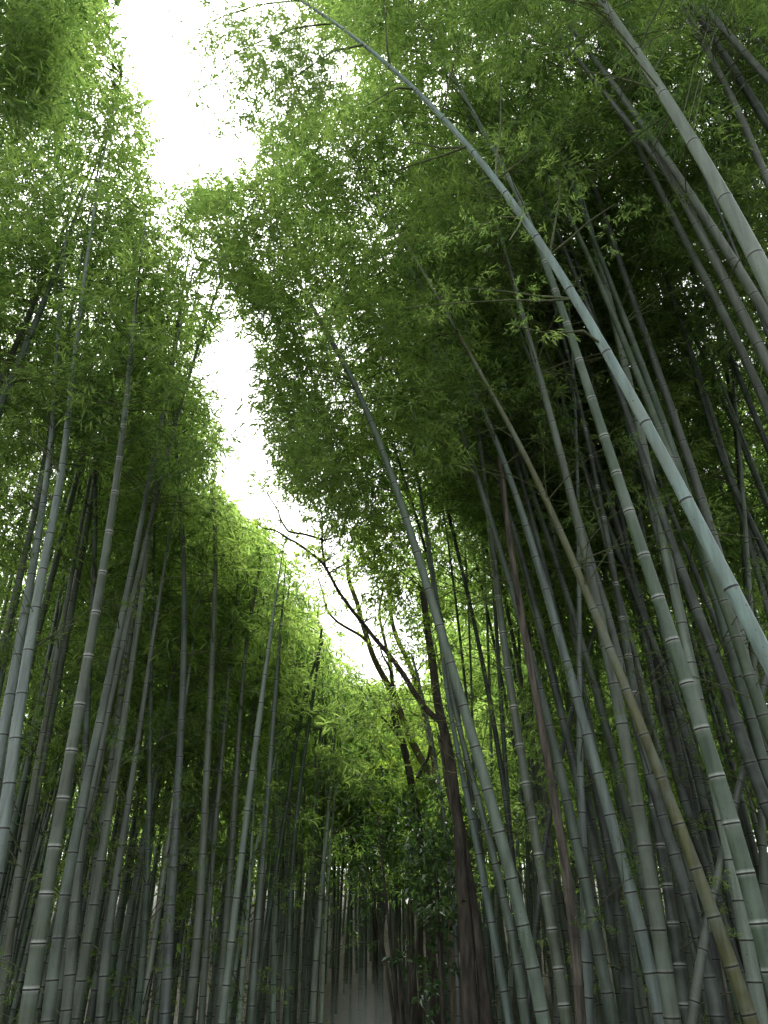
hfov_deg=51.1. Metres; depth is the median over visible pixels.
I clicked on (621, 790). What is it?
bamboo
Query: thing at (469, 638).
bamboo
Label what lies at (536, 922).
bamboo
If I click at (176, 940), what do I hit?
bamboo
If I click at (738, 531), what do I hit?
bamboo
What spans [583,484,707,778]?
bamboo
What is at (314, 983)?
bamboo
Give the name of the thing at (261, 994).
bamboo
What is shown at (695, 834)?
bamboo
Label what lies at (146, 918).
bamboo
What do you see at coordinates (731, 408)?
bamboo
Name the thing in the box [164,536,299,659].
bamboo
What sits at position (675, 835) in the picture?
bamboo
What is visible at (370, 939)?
bamboo
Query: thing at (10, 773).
bamboo
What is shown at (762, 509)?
bamboo
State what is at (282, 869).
bamboo
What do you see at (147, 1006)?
bamboo
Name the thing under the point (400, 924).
bamboo
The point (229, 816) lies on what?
bamboo
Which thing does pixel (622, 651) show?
bamboo
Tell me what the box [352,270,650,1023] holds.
bamboo
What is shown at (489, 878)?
bamboo
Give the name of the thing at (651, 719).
bamboo
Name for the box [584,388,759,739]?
bamboo
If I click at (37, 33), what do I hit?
bamboo
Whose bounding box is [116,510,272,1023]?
bamboo
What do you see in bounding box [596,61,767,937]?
bamboo
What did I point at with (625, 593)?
bamboo
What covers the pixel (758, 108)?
bamboo
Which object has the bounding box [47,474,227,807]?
bamboo
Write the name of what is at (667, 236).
bamboo
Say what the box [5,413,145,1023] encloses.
bamboo
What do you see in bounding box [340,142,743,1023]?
bamboo
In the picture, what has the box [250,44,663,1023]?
bamboo
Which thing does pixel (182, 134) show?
sky
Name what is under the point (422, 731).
bamboo
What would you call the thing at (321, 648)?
bamboo
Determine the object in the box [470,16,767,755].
bamboo
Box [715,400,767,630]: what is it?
bamboo
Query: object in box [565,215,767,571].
bamboo
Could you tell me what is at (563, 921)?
bamboo
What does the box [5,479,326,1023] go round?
bamboo
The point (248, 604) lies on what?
bamboo
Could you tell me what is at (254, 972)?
bamboo
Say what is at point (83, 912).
bamboo
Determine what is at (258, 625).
bamboo
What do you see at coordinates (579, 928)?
bamboo
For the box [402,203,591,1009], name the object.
bamboo
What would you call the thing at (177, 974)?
bamboo
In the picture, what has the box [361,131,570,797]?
bamboo
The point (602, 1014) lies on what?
bamboo
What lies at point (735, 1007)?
bamboo
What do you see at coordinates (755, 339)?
bamboo
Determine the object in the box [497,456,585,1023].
bamboo
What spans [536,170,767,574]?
bamboo
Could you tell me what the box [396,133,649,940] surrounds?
bamboo
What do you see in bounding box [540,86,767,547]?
bamboo
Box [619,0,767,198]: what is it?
bamboo
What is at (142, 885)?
bamboo
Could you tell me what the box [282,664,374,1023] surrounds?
bamboo
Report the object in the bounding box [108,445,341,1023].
bamboo
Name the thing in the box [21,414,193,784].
bamboo
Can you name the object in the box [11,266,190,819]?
bamboo
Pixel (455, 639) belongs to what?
bamboo
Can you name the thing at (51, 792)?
bamboo
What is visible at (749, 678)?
bamboo
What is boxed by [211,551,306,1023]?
bamboo
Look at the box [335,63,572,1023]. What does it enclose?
bamboo
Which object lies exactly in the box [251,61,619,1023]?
bamboo
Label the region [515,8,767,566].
bamboo
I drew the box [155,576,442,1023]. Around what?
bamboo
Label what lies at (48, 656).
bamboo
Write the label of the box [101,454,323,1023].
bamboo
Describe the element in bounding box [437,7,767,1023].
bamboo
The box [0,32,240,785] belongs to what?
bamboo
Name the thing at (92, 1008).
bamboo
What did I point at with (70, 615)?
bamboo
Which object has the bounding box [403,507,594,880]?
bamboo
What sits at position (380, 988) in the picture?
bamboo
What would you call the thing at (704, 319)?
bamboo
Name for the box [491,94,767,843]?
bamboo
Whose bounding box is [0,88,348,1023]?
bamboo
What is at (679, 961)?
bamboo
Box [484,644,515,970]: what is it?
bamboo
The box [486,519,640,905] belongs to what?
bamboo
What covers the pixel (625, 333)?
bamboo
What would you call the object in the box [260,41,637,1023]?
bamboo
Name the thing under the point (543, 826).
bamboo
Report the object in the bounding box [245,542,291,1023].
bamboo
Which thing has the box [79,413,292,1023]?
bamboo
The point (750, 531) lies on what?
bamboo
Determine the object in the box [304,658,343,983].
bamboo
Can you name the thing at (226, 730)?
bamboo
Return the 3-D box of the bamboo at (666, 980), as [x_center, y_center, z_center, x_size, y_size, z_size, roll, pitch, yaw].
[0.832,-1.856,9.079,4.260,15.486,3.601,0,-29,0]
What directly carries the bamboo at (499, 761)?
on the ground
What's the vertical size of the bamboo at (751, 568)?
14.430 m
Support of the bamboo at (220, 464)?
on the ground
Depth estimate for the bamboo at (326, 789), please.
17.43 m
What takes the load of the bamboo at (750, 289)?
on the ground
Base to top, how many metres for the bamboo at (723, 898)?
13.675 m
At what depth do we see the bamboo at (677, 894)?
10.33 m
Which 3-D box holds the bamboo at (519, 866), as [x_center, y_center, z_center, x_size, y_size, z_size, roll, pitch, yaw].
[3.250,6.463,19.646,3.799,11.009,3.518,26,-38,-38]
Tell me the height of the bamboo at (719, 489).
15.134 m
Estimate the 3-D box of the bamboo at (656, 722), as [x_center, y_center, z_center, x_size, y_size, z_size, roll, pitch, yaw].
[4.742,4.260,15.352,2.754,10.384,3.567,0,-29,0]
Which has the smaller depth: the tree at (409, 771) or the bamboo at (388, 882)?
the tree at (409, 771)
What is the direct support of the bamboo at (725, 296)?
on the ground
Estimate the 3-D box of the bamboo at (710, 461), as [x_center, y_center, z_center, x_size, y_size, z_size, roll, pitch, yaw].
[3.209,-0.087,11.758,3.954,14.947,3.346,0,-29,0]
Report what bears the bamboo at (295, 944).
on the ground
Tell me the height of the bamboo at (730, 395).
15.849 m
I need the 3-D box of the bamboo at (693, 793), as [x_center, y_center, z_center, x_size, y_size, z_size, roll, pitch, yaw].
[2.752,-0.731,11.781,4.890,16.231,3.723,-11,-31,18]
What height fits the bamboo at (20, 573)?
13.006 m
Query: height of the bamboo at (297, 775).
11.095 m
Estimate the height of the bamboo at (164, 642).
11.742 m
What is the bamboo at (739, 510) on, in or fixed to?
on the ground
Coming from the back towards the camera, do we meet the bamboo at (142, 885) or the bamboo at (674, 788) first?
the bamboo at (674, 788)
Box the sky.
[0,0,767,870]
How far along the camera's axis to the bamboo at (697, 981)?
6.49 m
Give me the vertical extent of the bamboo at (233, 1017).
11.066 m
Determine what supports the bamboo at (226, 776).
on the ground
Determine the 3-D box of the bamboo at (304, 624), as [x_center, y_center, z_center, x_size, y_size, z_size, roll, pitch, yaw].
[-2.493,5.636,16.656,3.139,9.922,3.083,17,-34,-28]
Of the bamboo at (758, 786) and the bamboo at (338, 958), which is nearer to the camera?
the bamboo at (758, 786)
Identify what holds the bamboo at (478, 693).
on the ground
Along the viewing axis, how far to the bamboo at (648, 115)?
7.81 m
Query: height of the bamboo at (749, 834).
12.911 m
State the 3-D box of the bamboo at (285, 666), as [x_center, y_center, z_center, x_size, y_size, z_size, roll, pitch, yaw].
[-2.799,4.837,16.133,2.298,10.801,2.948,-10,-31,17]
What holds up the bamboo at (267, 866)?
on the ground
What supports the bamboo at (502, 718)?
on the ground
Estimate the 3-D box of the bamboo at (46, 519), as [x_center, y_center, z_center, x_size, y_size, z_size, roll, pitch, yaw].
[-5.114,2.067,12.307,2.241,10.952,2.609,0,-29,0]
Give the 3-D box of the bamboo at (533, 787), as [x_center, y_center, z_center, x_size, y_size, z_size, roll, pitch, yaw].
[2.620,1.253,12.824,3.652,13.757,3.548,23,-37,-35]
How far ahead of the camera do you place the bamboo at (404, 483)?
12.26 m
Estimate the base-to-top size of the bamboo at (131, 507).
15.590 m
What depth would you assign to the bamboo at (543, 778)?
10.40 m
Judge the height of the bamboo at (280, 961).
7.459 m
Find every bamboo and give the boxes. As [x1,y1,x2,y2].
[0,0,136,188]
[0,0,219,890]
[0,0,250,483]
[0,0,767,1023]
[0,9,217,794]
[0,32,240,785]
[0,46,199,578]
[0,75,217,672]
[0,86,356,1023]
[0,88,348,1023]
[0,91,222,987]
[0,151,222,970]
[0,185,232,1023]
[0,188,211,796]
[0,219,208,816]
[0,228,333,1023]
[0,278,201,925]
[0,293,223,1023]
[0,331,186,902]
[0,342,215,949]
[0,364,141,818]
[0,366,326,1023]
[0,374,148,712]
[0,400,100,736]
[0,410,111,783]
[0,419,121,716]
[2,484,115,718]
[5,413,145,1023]
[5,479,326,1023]
[6,369,198,875]
[10,344,219,982]
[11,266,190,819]
[13,156,257,964]
[14,268,237,608]
[15,152,336,1023]
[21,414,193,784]
[24,401,300,1023]
[28,247,285,1023]
[28,479,294,1023]
[33,407,195,892]
[35,411,206,1023]
[36,491,200,829]
[38,197,259,952]
[40,167,298,1023]
[43,407,207,947]
[43,436,197,661]
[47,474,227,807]
[54,298,247,1023]
[57,484,315,1023]
[58,385,245,1023]
[75,431,250,1023]
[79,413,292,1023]
[85,684,161,1023]
[86,314,269,1023]
[88,395,229,926]
[95,134,550,1023]
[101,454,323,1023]
[102,462,295,1023]
[103,417,256,965]
[104,417,237,698]
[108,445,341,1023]
[109,452,196,1023]
[113,436,236,983]
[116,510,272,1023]
[120,482,243,1023]
[130,509,289,875]
[134,581,262,1023]
[138,457,331,1023]
[141,525,285,1023]
[143,456,357,1023]
[143,492,250,1023]
[143,536,380,1023]
[147,505,260,728]
[148,515,283,1023]
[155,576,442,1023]
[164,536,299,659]
[170,697,234,1017]
[172,533,316,977]
[173,524,334,1022]
[175,526,268,1022]
[175,536,306,1023]
[179,551,288,1023]
[182,542,306,1023]
[189,513,277,966]
[193,467,306,1023]
[195,537,328,1018]
[197,587,400,1023]
[198,726,312,860]
[205,596,365,1023]
[207,604,331,1023]
[209,126,487,881]
[210,537,304,1021]
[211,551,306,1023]
[214,540,340,1023]
[215,563,345,1022]
[215,671,446,1023]
[218,456,398,1023]
[218,597,336,868]
[221,567,308,836]
[223,522,298,871]
[224,623,398,1023]
[226,60,759,1023]
[226,556,349,982]
[233,618,347,963]
[235,573,364,953]
[237,104,592,1023]
[241,634,361,1023]
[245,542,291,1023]
[246,582,336,1023]
[246,674,416,1023]
[247,535,289,1023]
[249,622,368,940]
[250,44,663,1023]
[250,669,340,1017]
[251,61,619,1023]
[259,99,562,1023]
[259,636,388,917]
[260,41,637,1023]
[261,658,357,1023]
[262,598,341,988]
[262,618,358,794]
[270,604,341,962]
[275,580,418,1023]
[277,576,319,670]
[281,670,433,961]
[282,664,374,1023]
[289,615,353,1023]
[291,181,568,990]
[291,628,357,1023]
[302,647,330,1023]
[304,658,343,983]
[306,570,493,1023]
[307,0,767,994]
[307,616,454,1023]
[307,687,420,1023]
[310,661,377,993]
[318,733,345,1013]
[322,223,616,1004]
[322,676,469,1023]
[323,681,366,1023]
[324,693,451,950]
[326,217,574,1012]
[327,703,423,980]
[332,0,681,1023]
[333,0,767,745]
[333,1,726,1023]
[334,682,488,1023]
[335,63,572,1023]
[335,670,397,1023]
[338,823,371,960]
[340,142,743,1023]
[341,758,398,1007]
[342,4,767,823]
[342,691,388,983]
[343,688,453,1022]
[344,127,615,1023]
[348,678,458,1023]
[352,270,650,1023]
[353,677,460,949]
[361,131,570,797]
[361,485,523,824]
[361,653,488,1023]
[364,146,655,964]
[367,689,458,1023]
[369,271,598,1023]
[369,687,453,1023]
[371,200,616,893]
[373,143,767,967]
[375,410,509,915]
[377,125,725,1022]
[379,198,702,1023]
[380,688,404,993]
[381,775,418,1009]
[382,700,462,1023]
[389,276,608,967]
[389,606,530,887]
[394,472,507,1023]
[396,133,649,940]
[399,575,496,1023]
[400,180,644,1023]
[401,121,760,1023]
[401,440,634,1023]
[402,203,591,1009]
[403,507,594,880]
[406,650,496,998]
[408,437,628,980]
[409,15,767,663]
[410,482,553,1014]
[412,524,614,826]
[414,277,600,1023]
[414,356,573,1023]
[416,9,767,787]
[418,468,605,1023]
[419,538,517,831]
[420,0,767,377]
[420,624,521,1004]
[421,0,767,303]
[423,51,764,1023]
[423,87,734,1023]
[429,424,646,645]
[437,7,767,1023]
[439,596,570,1023]
[441,143,704,1023]
[443,84,730,1023]
[451,83,767,1008]
[453,122,739,1023]
[454,549,617,854]
[457,104,765,988]
[461,492,587,712]
[462,633,576,833]
[463,0,767,383]
[464,420,660,924]
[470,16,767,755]
[479,517,606,866]
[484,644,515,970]
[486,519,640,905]
[487,182,711,592]
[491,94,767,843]
[491,321,740,1023]
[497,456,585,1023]
[507,211,725,911]
[507,542,649,630]
[508,693,527,1007]
[515,6,767,422]
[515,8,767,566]
[526,624,595,1013]
[529,267,731,601]
[532,9,767,590]
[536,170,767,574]
[538,210,717,416]
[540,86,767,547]
[543,374,684,867]
[547,350,709,1022]
[548,48,767,506]
[548,572,735,1021]
[549,223,745,611]
[553,247,766,887]
[554,238,767,884]
[557,579,713,767]
[557,616,701,912]
[558,124,767,703]
[564,1,767,339]
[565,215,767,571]
[565,676,622,1023]
[566,543,747,892]
[567,65,767,621]
[569,0,767,261]
[570,77,767,377]
[572,685,650,1022]
[576,336,700,712]
[581,0,767,183]
[583,365,767,750]
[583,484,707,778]
[584,326,719,841]
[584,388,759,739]
[588,4,767,385]
[592,317,764,655]
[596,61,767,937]
[597,43,767,493]
[605,553,756,946]
[606,213,767,708]
[608,525,746,764]
[610,0,767,289]
[610,4,767,419]
[611,92,767,782]
[614,610,737,801]
[615,0,767,185]
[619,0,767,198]
[627,239,767,626]
[628,460,767,859]
[639,289,752,703]
[661,458,765,776]
[669,417,767,707]
[670,360,767,691]
[672,0,767,37]
[686,672,767,1023]
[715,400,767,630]
[716,370,767,635]
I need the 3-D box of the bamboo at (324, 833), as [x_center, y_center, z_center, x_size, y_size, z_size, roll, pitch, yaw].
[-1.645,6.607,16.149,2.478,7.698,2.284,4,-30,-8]
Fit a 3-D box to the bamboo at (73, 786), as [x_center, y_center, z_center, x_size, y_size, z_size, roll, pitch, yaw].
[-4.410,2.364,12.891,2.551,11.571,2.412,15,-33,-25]
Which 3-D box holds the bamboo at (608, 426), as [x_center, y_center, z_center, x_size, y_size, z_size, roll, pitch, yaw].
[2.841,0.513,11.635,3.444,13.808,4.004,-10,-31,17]
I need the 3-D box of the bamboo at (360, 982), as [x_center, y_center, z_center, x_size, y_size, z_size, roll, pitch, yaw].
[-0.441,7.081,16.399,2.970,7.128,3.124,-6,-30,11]
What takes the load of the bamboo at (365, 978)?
on the ground
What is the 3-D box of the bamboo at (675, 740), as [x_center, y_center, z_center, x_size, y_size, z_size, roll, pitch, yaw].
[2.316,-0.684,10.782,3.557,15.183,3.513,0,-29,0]
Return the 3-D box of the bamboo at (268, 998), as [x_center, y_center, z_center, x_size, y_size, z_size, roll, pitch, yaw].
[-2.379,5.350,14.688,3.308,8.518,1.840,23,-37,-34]
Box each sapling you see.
[323,742,402,1023]
[361,707,467,1023]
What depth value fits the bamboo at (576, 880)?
11.22 m
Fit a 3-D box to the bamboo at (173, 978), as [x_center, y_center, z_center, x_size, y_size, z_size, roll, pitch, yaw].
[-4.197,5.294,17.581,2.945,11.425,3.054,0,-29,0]
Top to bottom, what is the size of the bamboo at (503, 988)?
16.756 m
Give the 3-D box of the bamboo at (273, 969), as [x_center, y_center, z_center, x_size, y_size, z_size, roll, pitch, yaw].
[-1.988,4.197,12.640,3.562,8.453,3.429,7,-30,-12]
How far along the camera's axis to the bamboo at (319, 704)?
19.06 m
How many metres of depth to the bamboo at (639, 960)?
18.84 m
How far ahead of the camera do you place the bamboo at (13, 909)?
9.21 m
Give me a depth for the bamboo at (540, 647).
14.01 m
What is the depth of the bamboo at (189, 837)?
11.80 m
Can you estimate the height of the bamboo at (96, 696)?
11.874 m
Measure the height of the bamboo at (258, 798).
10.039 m
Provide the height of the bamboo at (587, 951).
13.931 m
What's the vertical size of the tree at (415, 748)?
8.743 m
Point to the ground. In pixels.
(341, 1016)
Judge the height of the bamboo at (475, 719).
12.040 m
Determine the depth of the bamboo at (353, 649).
22.11 m
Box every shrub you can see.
[324,764,487,1023]
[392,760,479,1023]
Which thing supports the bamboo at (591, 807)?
on the ground
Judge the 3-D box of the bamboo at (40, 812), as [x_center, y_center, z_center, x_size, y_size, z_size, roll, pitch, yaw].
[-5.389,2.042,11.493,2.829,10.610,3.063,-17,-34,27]
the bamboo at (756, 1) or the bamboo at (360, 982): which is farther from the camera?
the bamboo at (360, 982)
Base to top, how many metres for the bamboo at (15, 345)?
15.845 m
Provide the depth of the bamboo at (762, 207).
9.73 m
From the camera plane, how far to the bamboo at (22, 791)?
9.71 m
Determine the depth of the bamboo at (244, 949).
10.58 m
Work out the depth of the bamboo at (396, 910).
19.42 m
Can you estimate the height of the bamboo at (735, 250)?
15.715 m
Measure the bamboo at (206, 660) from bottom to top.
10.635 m
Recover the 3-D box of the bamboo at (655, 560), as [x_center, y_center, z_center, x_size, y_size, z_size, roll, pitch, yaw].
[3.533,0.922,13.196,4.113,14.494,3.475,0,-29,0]
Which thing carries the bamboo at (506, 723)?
on the ground
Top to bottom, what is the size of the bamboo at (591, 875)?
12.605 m
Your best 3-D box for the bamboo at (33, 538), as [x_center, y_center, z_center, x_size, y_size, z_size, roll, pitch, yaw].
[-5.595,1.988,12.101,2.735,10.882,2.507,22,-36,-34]
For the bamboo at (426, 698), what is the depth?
15.06 m
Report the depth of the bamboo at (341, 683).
23.87 m
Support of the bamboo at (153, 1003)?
on the ground
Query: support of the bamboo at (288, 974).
on the ground
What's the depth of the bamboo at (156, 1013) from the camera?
10.38 m
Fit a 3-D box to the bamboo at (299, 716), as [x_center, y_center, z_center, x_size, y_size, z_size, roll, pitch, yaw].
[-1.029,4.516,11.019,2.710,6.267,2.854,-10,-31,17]
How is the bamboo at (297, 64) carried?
on the ground
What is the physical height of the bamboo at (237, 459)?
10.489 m
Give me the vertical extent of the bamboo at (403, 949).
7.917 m
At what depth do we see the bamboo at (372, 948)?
22.66 m
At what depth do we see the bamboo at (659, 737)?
17.53 m
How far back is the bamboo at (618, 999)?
10.08 m
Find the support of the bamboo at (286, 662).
on the ground
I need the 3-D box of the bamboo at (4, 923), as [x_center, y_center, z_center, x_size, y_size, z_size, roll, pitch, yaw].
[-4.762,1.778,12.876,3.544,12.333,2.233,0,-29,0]
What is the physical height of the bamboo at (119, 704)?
12.725 m
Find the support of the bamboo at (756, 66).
on the ground
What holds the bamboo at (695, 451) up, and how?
on the ground
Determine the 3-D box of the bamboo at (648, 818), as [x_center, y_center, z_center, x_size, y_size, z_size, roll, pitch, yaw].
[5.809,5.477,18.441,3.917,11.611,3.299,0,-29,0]
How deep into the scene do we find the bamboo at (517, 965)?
9.19 m
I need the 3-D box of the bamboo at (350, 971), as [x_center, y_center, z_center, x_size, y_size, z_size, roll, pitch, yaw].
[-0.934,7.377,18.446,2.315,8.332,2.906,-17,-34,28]
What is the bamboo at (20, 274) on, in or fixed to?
on the ground
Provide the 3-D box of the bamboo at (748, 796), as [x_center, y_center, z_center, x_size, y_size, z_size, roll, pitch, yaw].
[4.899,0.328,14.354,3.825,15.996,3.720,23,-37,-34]
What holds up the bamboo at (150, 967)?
on the ground
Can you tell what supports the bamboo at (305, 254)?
on the ground
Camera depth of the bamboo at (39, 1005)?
10.19 m
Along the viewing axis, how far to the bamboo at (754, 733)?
9.53 m
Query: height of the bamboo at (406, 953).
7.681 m
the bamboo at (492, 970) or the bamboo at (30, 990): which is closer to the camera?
the bamboo at (30, 990)
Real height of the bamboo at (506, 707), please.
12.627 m
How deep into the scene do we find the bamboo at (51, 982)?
9.08 m
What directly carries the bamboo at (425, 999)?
on the ground
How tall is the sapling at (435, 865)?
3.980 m
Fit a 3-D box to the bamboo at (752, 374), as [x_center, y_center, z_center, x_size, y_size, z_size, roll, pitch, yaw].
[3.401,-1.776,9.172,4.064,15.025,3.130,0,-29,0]
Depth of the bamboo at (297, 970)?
15.15 m
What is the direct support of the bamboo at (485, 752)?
on the ground
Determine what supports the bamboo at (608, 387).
on the ground
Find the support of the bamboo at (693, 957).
on the ground
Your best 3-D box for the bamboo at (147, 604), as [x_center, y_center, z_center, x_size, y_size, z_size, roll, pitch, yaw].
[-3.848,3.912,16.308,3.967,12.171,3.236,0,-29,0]
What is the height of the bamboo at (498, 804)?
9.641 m
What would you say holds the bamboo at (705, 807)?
on the ground
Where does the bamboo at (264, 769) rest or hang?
on the ground
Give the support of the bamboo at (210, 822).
on the ground
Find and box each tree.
[243,381,491,1023]
[283,530,462,1023]
[348,638,445,1023]
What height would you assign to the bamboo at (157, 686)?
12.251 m
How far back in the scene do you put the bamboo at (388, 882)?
18.32 m
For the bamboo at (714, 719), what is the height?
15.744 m
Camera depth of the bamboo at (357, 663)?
17.97 m
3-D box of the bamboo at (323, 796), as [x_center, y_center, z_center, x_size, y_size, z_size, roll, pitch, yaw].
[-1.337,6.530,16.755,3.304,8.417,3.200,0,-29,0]
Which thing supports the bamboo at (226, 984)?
on the ground
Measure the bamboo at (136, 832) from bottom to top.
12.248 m
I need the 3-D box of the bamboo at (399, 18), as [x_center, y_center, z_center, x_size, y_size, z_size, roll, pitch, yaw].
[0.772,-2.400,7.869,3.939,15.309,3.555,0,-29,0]
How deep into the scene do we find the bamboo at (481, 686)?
23.53 m
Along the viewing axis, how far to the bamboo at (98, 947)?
15.29 m
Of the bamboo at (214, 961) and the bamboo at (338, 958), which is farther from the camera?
the bamboo at (338, 958)
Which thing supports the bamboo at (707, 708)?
on the ground
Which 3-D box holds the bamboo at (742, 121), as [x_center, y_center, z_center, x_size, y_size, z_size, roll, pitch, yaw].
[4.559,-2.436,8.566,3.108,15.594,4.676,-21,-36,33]
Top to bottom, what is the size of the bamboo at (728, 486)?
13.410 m
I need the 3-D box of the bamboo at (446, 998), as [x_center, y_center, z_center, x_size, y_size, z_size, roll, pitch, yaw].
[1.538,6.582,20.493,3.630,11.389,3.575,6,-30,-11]
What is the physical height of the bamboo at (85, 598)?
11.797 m
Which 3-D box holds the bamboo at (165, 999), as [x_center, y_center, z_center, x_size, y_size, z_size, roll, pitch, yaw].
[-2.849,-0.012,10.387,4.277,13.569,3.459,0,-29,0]
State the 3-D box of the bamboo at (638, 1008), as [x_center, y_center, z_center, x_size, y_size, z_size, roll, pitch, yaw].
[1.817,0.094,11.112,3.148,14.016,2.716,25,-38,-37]
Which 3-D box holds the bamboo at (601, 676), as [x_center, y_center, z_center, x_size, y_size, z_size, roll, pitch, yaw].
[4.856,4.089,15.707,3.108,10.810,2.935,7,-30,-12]
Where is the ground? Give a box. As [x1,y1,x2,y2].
[10,871,735,1023]
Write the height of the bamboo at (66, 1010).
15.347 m
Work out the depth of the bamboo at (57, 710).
10.31 m
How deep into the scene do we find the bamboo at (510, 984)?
11.83 m
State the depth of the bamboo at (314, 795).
13.97 m
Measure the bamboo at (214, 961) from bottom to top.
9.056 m
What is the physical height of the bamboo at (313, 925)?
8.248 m
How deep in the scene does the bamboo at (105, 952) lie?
8.82 m
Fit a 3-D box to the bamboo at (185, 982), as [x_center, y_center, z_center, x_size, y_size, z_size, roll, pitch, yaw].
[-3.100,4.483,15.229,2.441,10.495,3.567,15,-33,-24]
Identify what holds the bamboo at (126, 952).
on the ground
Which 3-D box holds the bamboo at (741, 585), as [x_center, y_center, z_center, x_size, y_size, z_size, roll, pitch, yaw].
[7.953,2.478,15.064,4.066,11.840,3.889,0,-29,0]
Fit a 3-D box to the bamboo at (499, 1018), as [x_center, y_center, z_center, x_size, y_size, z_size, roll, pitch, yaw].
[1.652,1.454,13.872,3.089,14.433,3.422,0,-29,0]
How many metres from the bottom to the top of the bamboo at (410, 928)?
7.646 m
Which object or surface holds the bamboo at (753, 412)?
on the ground
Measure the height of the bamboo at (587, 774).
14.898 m
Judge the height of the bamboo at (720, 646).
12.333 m
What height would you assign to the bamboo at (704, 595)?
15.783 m
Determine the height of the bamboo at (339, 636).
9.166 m
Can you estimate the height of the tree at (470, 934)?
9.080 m
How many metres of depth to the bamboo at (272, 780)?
19.75 m
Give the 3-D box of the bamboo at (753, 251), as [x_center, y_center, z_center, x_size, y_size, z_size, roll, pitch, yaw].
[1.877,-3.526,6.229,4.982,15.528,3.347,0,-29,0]
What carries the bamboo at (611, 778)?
on the ground
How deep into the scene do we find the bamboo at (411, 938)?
13.44 m
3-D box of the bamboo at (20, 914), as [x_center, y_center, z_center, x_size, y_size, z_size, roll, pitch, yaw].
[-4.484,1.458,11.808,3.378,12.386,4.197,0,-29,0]
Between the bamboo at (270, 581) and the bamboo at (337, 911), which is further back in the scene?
the bamboo at (337, 911)
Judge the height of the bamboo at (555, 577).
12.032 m
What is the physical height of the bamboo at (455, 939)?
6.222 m
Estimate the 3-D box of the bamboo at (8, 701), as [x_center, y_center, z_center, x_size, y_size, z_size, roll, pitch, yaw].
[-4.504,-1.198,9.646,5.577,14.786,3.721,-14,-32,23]
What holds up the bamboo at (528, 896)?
on the ground
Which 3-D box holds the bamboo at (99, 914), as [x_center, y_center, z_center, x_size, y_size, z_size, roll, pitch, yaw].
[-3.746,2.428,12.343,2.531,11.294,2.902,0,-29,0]
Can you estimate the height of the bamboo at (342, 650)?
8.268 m
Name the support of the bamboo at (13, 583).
on the ground
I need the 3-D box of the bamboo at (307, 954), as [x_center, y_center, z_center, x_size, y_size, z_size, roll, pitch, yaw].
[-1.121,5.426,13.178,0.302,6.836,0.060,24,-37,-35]
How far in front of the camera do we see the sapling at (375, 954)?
17.21 m
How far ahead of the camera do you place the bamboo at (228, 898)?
10.10 m
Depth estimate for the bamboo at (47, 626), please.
15.77 m
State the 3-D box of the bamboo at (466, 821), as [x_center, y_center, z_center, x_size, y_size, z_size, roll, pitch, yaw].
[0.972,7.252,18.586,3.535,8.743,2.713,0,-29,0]
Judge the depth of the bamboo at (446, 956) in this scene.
15.94 m
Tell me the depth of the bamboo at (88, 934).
8.64 m
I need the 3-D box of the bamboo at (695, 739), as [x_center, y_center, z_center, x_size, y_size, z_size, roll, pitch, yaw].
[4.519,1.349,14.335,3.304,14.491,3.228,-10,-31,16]
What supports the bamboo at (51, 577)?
on the ground
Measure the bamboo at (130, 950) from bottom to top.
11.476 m
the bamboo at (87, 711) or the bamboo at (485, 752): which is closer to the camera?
the bamboo at (87, 711)
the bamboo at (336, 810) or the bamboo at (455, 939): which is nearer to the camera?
the bamboo at (455, 939)
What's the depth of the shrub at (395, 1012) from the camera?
9.75 m
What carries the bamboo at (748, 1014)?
on the ground
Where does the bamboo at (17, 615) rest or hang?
on the ground
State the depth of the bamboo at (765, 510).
12.48 m
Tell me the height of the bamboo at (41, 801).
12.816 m
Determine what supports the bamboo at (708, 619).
on the ground
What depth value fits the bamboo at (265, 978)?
13.07 m
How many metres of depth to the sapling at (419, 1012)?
13.90 m
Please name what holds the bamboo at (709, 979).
on the ground
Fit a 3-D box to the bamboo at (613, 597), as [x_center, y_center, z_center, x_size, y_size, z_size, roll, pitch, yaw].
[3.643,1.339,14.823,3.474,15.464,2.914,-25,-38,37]
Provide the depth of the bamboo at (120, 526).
10.26 m
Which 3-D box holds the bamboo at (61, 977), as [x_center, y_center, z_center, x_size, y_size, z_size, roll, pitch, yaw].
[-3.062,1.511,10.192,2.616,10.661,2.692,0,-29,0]

